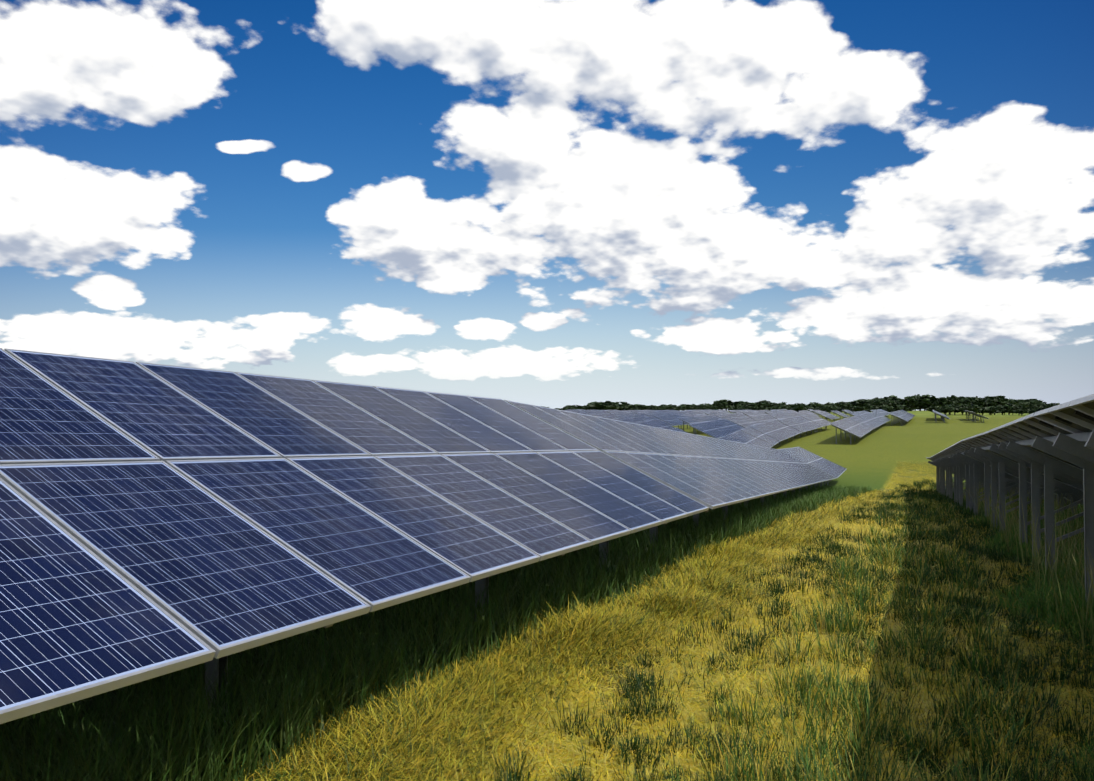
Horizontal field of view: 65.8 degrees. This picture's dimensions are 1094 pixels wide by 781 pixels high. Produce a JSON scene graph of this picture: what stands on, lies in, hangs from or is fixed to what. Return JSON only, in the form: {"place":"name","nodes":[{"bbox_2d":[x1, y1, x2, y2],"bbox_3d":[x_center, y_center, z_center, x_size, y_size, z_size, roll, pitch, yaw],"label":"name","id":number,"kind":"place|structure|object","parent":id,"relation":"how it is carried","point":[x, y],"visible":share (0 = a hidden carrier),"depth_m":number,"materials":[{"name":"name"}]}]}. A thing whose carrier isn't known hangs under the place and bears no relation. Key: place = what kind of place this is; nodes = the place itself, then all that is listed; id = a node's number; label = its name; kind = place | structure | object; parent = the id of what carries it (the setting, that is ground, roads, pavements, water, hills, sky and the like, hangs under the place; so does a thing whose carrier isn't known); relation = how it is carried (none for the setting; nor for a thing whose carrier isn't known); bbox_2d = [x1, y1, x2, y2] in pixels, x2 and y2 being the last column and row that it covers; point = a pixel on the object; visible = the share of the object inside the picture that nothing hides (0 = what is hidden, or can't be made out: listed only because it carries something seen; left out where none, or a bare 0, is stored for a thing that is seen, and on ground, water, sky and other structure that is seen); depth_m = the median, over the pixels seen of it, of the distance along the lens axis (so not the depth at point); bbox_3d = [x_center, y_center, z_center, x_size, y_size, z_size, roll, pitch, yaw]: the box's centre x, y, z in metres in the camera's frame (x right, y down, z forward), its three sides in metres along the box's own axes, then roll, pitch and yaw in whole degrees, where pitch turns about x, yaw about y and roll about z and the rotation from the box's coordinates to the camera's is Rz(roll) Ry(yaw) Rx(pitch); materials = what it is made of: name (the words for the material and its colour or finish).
{"place":"outdoors","nodes":[
{"label":"outdoors","id":0,"kind":"place"},
{"bbox_2d":[0,0,1093,410],"label":"sky","id":1,"kind":"structure","parent":0,"point":[553,204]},
{"bbox_2d":[3,410,1093,780],"bbox_3d":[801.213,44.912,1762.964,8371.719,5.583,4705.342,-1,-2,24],"label":"ground","id":2,"kind":"structure","parent":0,"point":[875,458],"depth_m":60.25,"materials":[{"name":"green plant"}]},
{"bbox_2d":[0,348,708,723],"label":"solar panel","id":3,"kind":"object","parent":2,"relation":"on","point":[156,520],"visible":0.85,"depth_m":5.01,"materials":[{"name":"blue glass"}]},
{"bbox_2d":[0,484,871,780],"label":"grass","id":4,"kind":"structure","parent":2,"relation":"on","point":[136,720],"depth_m":5.02,"materials":[{"name":"green plant"}]},
{"bbox_2d":[217,489,888,780],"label":"grass","id":5,"kind":"structure","parent":2,"relation":"on","point":[418,724],"depth_m":5.61,"materials":[{"name":"plant"}]},
{"bbox_2d":[565,405,584,409],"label":"tree","id":6,"kind":"object","parent":2,"relation":"on","point":[576,406],"visible":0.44,"depth_m":508.08,"materials":[{"name":"green plant"}]},
{"bbox_2d":[584,401,602,409],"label":"tree","id":7,"kind":"object","parent":2,"relation":"on","point":[587,407],"visible":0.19,"depth_m":505.43,"materials":[{"name":"green plant"}]},
{"bbox_2d":[584,411,609,414],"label":"solar panel","id":8,"kind":"object","parent":2,"relation":"on","point":[596,412],"visible":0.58,"depth_m":206.08,"materials":[{"name":"blue glass"}]},
{"bbox_2d":[590,401,623,409],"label":"tree","id":9,"kind":"object","parent":2,"relation":"on","point":[607,405],"visible":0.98,"depth_m":495.21,"materials":[{"name":"green plant"}]},
{"bbox_2d":[599,416,616,418],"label":"solar panel","id":10,"kind":"object","parent":2,"relation":"on","point":[610,417],"visible":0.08,"depth_m":125.21,"materials":[{"name":"blue glass"}]},
{"bbox_2d":[603,413,630,416],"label":"solar panel","id":11,"kind":"object","parent":2,"relation":"on","point":[615,414],"visible":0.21,"depth_m":148.74,"materials":[{"name":"blue glass"}]},
{"bbox_2d":[616,414,646,417],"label":"solar panel","id":12,"kind":"object","parent":2,"relation":"on","point":[630,416],"visible":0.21,"depth_m":134.31,"materials":[{"name":"blue glass"}]},
{"bbox_2d":[625,404,639,409],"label":"tree","id":13,"kind":"object","parent":2,"relation":"on","point":[629,407],"visible":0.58,"depth_m":505.48,"materials":[{"name":"green plant"}]},
{"bbox_2d":[636,405,647,409],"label":"tree","id":14,"kind":"object","parent":2,"relation":"on","point":[643,407],"visible":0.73,"depth_m":505.14,"materials":[{"name":"green plant"}]},
{"bbox_2d":[616,416,672,425],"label":"solar panel","id":15,"kind":"object","parent":2,"relation":"on","point":[633,419],"visible":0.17,"depth_m":115.35,"materials":[{"name":"blue glass"}]},
{"bbox_2d":[635,420,674,429],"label":"solar panel","id":16,"kind":"object","parent":2,"relation":"on","point":[658,424],"visible":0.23,"depth_m":99.09,"materials":[{"name":"blue glass"}]},
{"bbox_2d":[645,412,676,415],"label":"solar panel","id":17,"kind":"object","parent":2,"relation":"on","point":[659,414],"visible":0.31,"depth_m":149.06,"materials":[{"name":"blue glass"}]},
{"bbox_2d":[504,400,836,552],"bbox_3d":[7.082,2.750,27.638,3.026,4.476,34.767,-1,-2,21],"label":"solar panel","id":18,"kind":"object","parent":2,"relation":"on","point":[711,473],"visible":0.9,"depth_m":15.60,"materials":[{"name":"blue glass"}]},
{"bbox_2d":[654,414,687,428],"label":"solar panel","id":19,"kind":"object","parent":2,"relation":"on","point":[673,420],"visible":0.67,"depth_m":127.60,"materials":[{"name":"glass"}]},
{"bbox_2d":[663,404,681,409],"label":"tree","id":20,"kind":"object","parent":2,"relation":"on","point":[672,407],"visible":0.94,"depth_m":498.61,"materials":[{"name":"green plant"}]},
{"bbox_2d":[658,412,689,416],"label":"solar panel","id":21,"kind":"object","parent":2,"relation":"on","point":[682,414],"visible":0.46,"depth_m":172.58,"materials":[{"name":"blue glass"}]},
{"bbox_2d":[679,404,691,410],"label":"tree","id":22,"kind":"object","parent":2,"relation":"on","point":[687,407],"visible":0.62,"depth_m":514.44,"materials":[{"name":"green plant"}]},
{"bbox_2d":[682,411,706,416],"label":"solar panel","id":23,"kind":"object","parent":2,"relation":"on","point":[693,413],"visible":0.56,"depth_m":183.12,"materials":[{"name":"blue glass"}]},
{"bbox_2d":[678,415,720,433],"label":"solar panel","id":24,"kind":"object","parent":2,"relation":"on","point":[694,420],"visible":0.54,"depth_m":116.31,"materials":[{"name":"glass"}]},
{"bbox_2d":[692,405,706,409],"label":"tree","id":25,"kind":"object","parent":2,"relation":"on","point":[698,407],"visible":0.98,"depth_m":487.21,"materials":[{"name":"green plant"}]},
{"bbox_2d":[333,461,1093,780],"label":"grass","id":26,"kind":"structure","parent":2,"relation":"on","point":[853,527],"depth_m":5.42,"materials":[{"name":"plant"}]},
{"bbox_2d":[704,411,726,415],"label":"solar panel","id":27,"kind":"object","parent":2,"relation":"on","point":[715,413],"visible":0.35,"depth_m":172.46,"materials":[{"name":"glass"}]},
{"bbox_2d":[689,419,743,438],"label":"solar panel","id":28,"kind":"object","parent":2,"relation":"on","point":[719,428],"visible":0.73,"depth_m":94.44,"materials":[{"name":"glass"}]},
{"bbox_2d":[713,404,729,409],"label":"tree","id":29,"kind":"object","parent":2,"relation":"on","point":[719,406],"visible":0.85,"depth_m":490.99,"materials":[{"name":"green plant"}]},
{"bbox_2d":[713,399,739,410],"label":"tree","id":30,"kind":"object","parent":2,"relation":"on","point":[725,402],"visible":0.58,"depth_m":496.25,"materials":[{"name":"green plant"}]},
{"bbox_2d":[715,413,745,418],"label":"solar panel","id":31,"kind":"object","parent":2,"relation":"on","point":[725,416],"visible":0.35,"depth_m":136.37,"materials":[{"name":"glass"}]},
{"bbox_2d":[726,416,760,427],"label":"solar panel","id":32,"kind":"object","parent":2,"relation":"on","point":[745,422],"visible":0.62,"depth_m":109.55,"materials":[{"name":"glass"}]},
{"bbox_2d":[718,430,772,447],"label":"solar panel","id":33,"kind":"object","parent":2,"relation":"on","point":[739,436],"visible":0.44,"depth_m":74.42,"materials":[{"name":"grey glass"}]},
{"bbox_2d":[743,406,756,409],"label":"tree","id":34,"kind":"object","parent":2,"relation":"on","point":[750,408],"visible":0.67,"depth_m":315.79,"materials":[{"name":"green plant"}]},
{"bbox_2d":[742,411,763,415],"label":"solar panel","id":35,"kind":"object","parent":2,"relation":"on","point":[753,413],"visible":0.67,"depth_m":171.96,"materials":[{"name":"glass"}]},
{"bbox_2d":[741,423,779,445],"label":"solar panel","id":36,"kind":"object","parent":2,"relation":"on","point":[760,436],"visible":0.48,"depth_m":80.50,"materials":[{"name":"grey glass"}]},
{"bbox_2d":[749,402,772,406],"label":"tree","id":37,"kind":"object","parent":2,"relation":"on","point":[755,404],"visible":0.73,"depth_m":492.23,"materials":[{"name":"green plant"}]},
{"bbox_2d":[747,414,777,422],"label":"solar panel","id":38,"kind":"object","parent":2,"relation":"on","point":[763,418],"visible":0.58,"depth_m":123.17,"materials":[{"name":"glass"}]},
{"bbox_2d":[756,406,769,409],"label":"tree","id":39,"kind":"object","parent":2,"relation":"on","point":[761,408],"visible":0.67,"depth_m":314.28,"materials":[{"name":"green plant"}]},
{"bbox_2d":[749,420,801,447],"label":"solar panel","id":40,"kind":"object","parent":2,"relation":"on","point":[777,430],"visible":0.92,"depth_m":89.08,"materials":[{"name":"glass"}]},
{"bbox_2d":[767,413,793,418],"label":"solar panel","id":41,"kind":"object","parent":2,"relation":"on","point":[781,415],"visible":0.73,"depth_m":138.91,"materials":[{"name":"glass"}]},
{"bbox_2d":[787,405,806,411],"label":"tree","id":42,"kind":"object","parent":2,"relation":"on","point":[800,408],"visible":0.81,"depth_m":309.06,"materials":[{"name":"green plant"}]},
{"bbox_2d":[788,412,805,416],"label":"solar panel","id":43,"kind":"object","parent":2,"relation":"on","point":[795,414],"visible":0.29,"depth_m":155.49,"materials":[{"name":"glass"}]},
{"bbox_2d":[777,416,822,438],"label":"solar panel","id":44,"kind":"object","parent":2,"relation":"on","point":[800,423],"visible":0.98,"depth_m":105.27,"materials":[{"name":"glass"}]},
{"bbox_2d":[799,410,817,415],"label":"solar panel","id":45,"kind":"object","parent":2,"relation":"on","point":[806,412],"visible":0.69,"depth_m":196.65,"materials":[{"name":"glass"}]},
{"bbox_2d":[777,447,846,486],"bbox_3d":[15.917,4.612,50.108,3.026,2.755,13.369,-1,-2,21],"label":"solar panel","id":46,"kind":"object","parent":2,"relation":"on","point":[818,462],"visible":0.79,"depth_m":48.92,"materials":[{"name":"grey glass"}]},
{"bbox_2d":[806,402,820,406],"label":"tree","id":47,"kind":"object","parent":2,"relation":"on","point":[814,404],"visible":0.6,"depth_m":473.88,"materials":[{"name":"green plant"}]},
{"bbox_2d":[801,415,830,431],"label":"solar panel","id":48,"kind":"object","parent":2,"relation":"on","point":[819,420],"visible":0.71,"depth_m":121.87,"materials":[{"name":"glass"}]},
{"bbox_2d":[814,406,830,411],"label":"tree","id":49,"kind":"object","parent":2,"relation":"on","point":[822,408],"visible":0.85,"depth_m":309.11,"materials":[{"name":"green plant"}]},
{"bbox_2d":[816,411,838,421],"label":"solar panel","id":50,"kind":"object","parent":2,"relation":"on","point":[826,415],"visible":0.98,"depth_m":167.94,"materials":[{"name":"glass"}]},
{"bbox_2d":[824,405,837,412],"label":"tree","id":51,"kind":"object","parent":2,"relation":"on","point":[831,407],"visible":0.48,"depth_m":310.12,"materials":[{"name":"green plant"}]},
{"bbox_2d":[832,410,849,419],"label":"solar panel","id":52,"kind":"object","parent":2,"relation":"on","point":[836,412],"visible":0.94,"depth_m":191.31,"materials":[{"name":"glass"}]},
{"bbox_2d":[834,401,852,407],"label":"tree","id":53,"kind":"object","parent":2,"relation":"on","point":[838,404],"visible":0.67,"depth_m":467.10,"materials":[{"name":"green plant"}]},
{"bbox_2d":[837,405,851,413],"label":"tree","id":54,"kind":"object","parent":2,"relation":"on","point":[844,407],"visible":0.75,"depth_m":310.10,"materials":[{"name":"green plant"}]},
{"bbox_2d":[830,418,872,443],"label":"solar panel","id":55,"kind":"object","parent":2,"relation":"on","point":[852,427],"visible":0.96,"depth_m":92.79,"materials":[{"name":"glass"}]},
{"bbox_2d":[635,493,1077,780],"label":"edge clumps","id":56,"kind":"object","parent":2,"relation":"on","point":[845,703],"visible":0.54,"depth_m":5.29,"materials":[{"name":"green plant"}]},
{"bbox_2d":[849,406,865,411],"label":"tree","id":57,"kind":"object","parent":2,"relation":"on","point":[856,408],"visible":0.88,"depth_m":301.21,"materials":[{"name":"green plant"}]},
{"bbox_2d":[848,399,866,405],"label":"tree","id":58,"kind":"object","parent":2,"relation":"on","point":[854,403],"visible":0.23,"depth_m":469.37,"materials":[{"name":"green plant"}]},
{"bbox_2d":[848,416,877,433],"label":"solar panel","id":59,"kind":"object","parent":2,"relation":"on","point":[866,423],"visible":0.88,"depth_m":110.30,"materials":[{"name":"glass"}]},
{"bbox_2d":[856,399,870,406],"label":"tree","id":60,"kind":"object","parent":2,"relation":"on","point":[862,403],"visible":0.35,"depth_m":442.40,"materials":[{"name":"green plant"}]},
{"bbox_2d":[857,413,885,430],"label":"solar panel","id":61,"kind":"object","parent":2,"relation":"on","point":[872,419],"visible":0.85,"depth_m":125.49,"materials":[{"name":"glass"}]},
{"bbox_2d":[866,401,882,406],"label":"tree","id":62,"kind":"object","parent":2,"relation":"on","point":[873,404],"visible":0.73,"depth_m":430.91,"materials":[{"name":"green plant"}]},
{"bbox_2d":[866,397,890,404],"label":"tree","id":63,"kind":"object","parent":2,"relation":"on","point":[882,401],"visible":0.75,"depth_m":432.45,"materials":[{"name":"green plant"}]},
{"bbox_2d":[867,412,890,426],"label":"solar panel","id":64,"kind":"object","parent":2,"relation":"on","point":[879,416],"visible":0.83,"depth_m":144.52,"materials":[{"name":"glass"}]},
{"bbox_2d":[876,405,893,411],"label":"tree","id":65,"kind":"object","parent":2,"relation":"on","point":[887,408],"visible":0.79,"depth_m":298.47,"materials":[{"name":"green plant"}]},
{"bbox_2d":[890,399,901,404],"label":"tree","id":66,"kind":"object","parent":2,"relation":"on","point":[897,402],"visible":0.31,"depth_m":429.82,"materials":[{"name":"green plant"}]},
{"bbox_2d":[889,412,908,424],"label":"solar panel","id":67,"kind":"object","parent":2,"relation":"on","point":[894,415],"visible":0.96,"depth_m":146.81,"materials":[{"name":"glass"}]},
{"bbox_2d":[893,405,907,410],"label":"tree","id":68,"kind":"object","parent":2,"relation":"on","point":[898,407],"visible":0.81,"depth_m":301.38,"materials":[{"name":"green plant"}]},
{"bbox_2d":[893,411,911,423],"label":"solar panel","id":69,"kind":"object","parent":2,"relation":"on","point":[902,415],"visible":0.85,"depth_m":160.91,"materials":[{"name":"glass"}]},
{"bbox_2d":[899,396,919,407],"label":"tree","id":70,"kind":"object","parent":2,"relation":"on","point":[910,401],"visible":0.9,"depth_m":414.96,"materials":[{"name":"green plant"}]},
{"bbox_2d":[915,394,945,407],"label":"tree","id":71,"kind":"object","parent":2,"relation":"on","point":[927,400],"visible":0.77,"depth_m":411.69,"materials":[{"name":"green plant"}]},
{"bbox_2d":[926,406,938,411],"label":"tree","id":72,"kind":"object","parent":2,"relation":"on","point":[931,408],"visible":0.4,"depth_m":277.21,"materials":[{"name":"green plant"}]},
{"bbox_2d":[931,400,945,406],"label":"tree","id":73,"kind":"object","parent":2,"relation":"on","point":[937,403],"visible":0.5,"depth_m":409.98,"materials":[{"name":"green plant"}]},
{"bbox_2d":[934,406,954,414],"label":"tree","id":74,"kind":"object","parent":2,"relation":"on","point":[945,409],"visible":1,"depth_m":261.58,"materials":[{"name":"green plant"}]},
{"bbox_2d":[926,457,963,491],"bbox_3d":[21.098,4.481,43.215,3.207,2.341,6.212,-1,-2,24],"label":"solar panel","id":75,"kind":"object","parent":2,"relation":"on","point":[938,477],"visible":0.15,"depth_m":44.49,"materials":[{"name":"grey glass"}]},
{"bbox_2d":[943,395,965,404],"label":"tree","id":76,"kind":"object","parent":2,"relation":"on","point":[949,400],"visible":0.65,"depth_m":409.98,"materials":[{"name":"green plant"}]},
{"bbox_2d":[949,404,963,414],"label":"tree","id":77,"kind":"object","parent":2,"relation":"on","point":[958,408],"visible":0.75,"depth_m":263.25,"materials":[{"name":"green plant"}]},
{"bbox_2d":[929,455,984,494],"bbox_3d":[18.724,3.986,37.561,3.208,2.443,6.192,-1,-2,24],"label":"solar panel","id":78,"kind":"object","parent":2,"relation":"on","point":[943,469],"visible":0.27,"depth_m":38.84,"materials":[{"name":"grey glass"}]},
{"bbox_2d":[958,397,976,404],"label":"tree","id":79,"kind":"object","parent":2,"relation":"on","point":[969,401],"visible":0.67,"depth_m":407.96,"materials":[{"name":"green plant"}]},
{"bbox_2d":[963,404,983,412],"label":"tree","id":80,"kind":"object","parent":2,"relation":"on","point":[975,408],"visible":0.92,"depth_m":260.56,"materials":[{"name":"green plant"}]},
{"bbox_2d":[934,452,1018,501],"bbox_3d":[16.348,3.437,31.901,3.208,2.443,6.192,-1,-2,24],"label":"solar panel","id":81,"kind":"object","parent":2,"relation":"on","point":[950,467],"visible":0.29,"depth_m":33.16,"materials":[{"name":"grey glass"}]},
{"bbox_2d":[971,411,988,422],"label":"solar panel","id":82,"kind":"object","parent":2,"relation":"on","point":[973,413],"visible":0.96,"depth_m":167.72,"materials":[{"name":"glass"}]},
{"bbox_2d":[974,396,1002,407],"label":"tree","id":83,"kind":"object","parent":2,"relation":"on","point":[985,401],"visible":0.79,"depth_m":400.54,"materials":[{"name":"green plant"}]},
{"bbox_2d":[983,407,998,414],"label":"tree","id":84,"kind":"object","parent":2,"relation":"on","point":[993,409],"visible":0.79,"depth_m":262.02,"materials":[{"name":"green plant"}]},
{"bbox_2d":[940,447,1043,509],"bbox_3d":[13.972,2.887,26.240,3.208,2.443,6.192,-1,-2,24],"label":"solar panel","id":85,"kind":"object","parent":2,"relation":"on","point":[960,465],"visible":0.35,"depth_m":27.50,"materials":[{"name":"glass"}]},
{"bbox_2d":[989,395,1017,404],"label":"tree","id":86,"kind":"object","parent":2,"relation":"on","point":[1000,399],"visible":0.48,"depth_m":397.50,"materials":[{"name":"green plant"}]},
{"bbox_2d":[1000,407,1010,414],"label":"tree","id":87,"kind":"object","parent":2,"relation":"on","point":[1003,410],"visible":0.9,"depth_m":264.20,"materials":[{"name":"green plant"}]},
{"bbox_2d":[999,403,1015,414],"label":"tree","id":88,"kind":"object","parent":2,"relation":"on","point":[1007,405],"visible":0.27,"depth_m":264.61,"materials":[{"name":"green plant"}]},
{"bbox_2d":[948,440,1083,517],"bbox_3d":[11.595,2.338,20.579,3.208,2.440,6.192,-1,-2,24],"label":"solar panel","id":89,"kind":"object","parent":2,"relation":"on","point":[961,448],"visible":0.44,"depth_m":21.57,"materials":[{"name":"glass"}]},
{"bbox_2d":[1008,405,1028,414],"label":"tree","id":90,"kind":"object","parent":2,"relation":"on","point":[1016,407],"visible":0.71,"depth_m":256.99,"materials":[{"name":"green plant"}]},
{"bbox_2d":[1012,409,1029,415],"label":"tree","id":91,"kind":"object","parent":2,"relation":"on","point":[1021,411],"visible":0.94,"depth_m":253.53,"materials":[{"name":"green plant"}]},
{"bbox_2d":[963,430,1083,542],"bbox_3d":[9.216,1.833,14.912,3.207,2.363,6.205,-1,-2,24],"label":"solar panel","id":92,"kind":"object","parent":2,"relation":"on","point":[986,444],"visible":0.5,"depth_m":15.94,"materials":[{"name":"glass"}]},
{"bbox_2d":[958,480,1093,780],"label":"grass","id":93,"kind":"structure","parent":2,"relation":"on","point":[1049,601],"depth_m":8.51,"materials":[{"name":"green plant"}]},
{"bbox_2d":[1018,399,1046,403],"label":"tree","id":94,"kind":"object","parent":2,"relation":"on","point":[1026,401],"visible":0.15,"depth_m":450.67,"materials":[{"name":"green plant"}]},
{"bbox_2d":[1027,408,1040,413],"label":"tree","id":95,"kind":"object","parent":2,"relation":"on","point":[1033,410],"visible":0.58,"depth_m":251.47,"materials":[{"name":"green plant"}]},
{"bbox_2d":[1028,402,1044,407],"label":"tree","id":96,"kind":"object","parent":2,"relation":"on","point":[1032,404],"visible":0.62,"depth_m":435.47,"materials":[{"name":"green plant"}]},
{"bbox_2d":[989,412,1093,606],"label":"solar panel","id":97,"kind":"object","parent":2,"relation":"on","point":[1032,439],"visible":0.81,"depth_m":10.55,"materials":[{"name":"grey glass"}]},
{"bbox_2d":[1036,404,1054,409],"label":"tree","id":98,"kind":"object","parent":2,"relation":"on","point":[1043,406],"visible":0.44,"depth_m":249.11,"materials":[{"name":"green plant"}]},
{"bbox_2d":[1033,394,1093,462],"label":"solar panel","id":99,"kind":"object","parent":2,"relation":"on","point":[1076,416],"visible":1,"depth_m":6.52,"materials":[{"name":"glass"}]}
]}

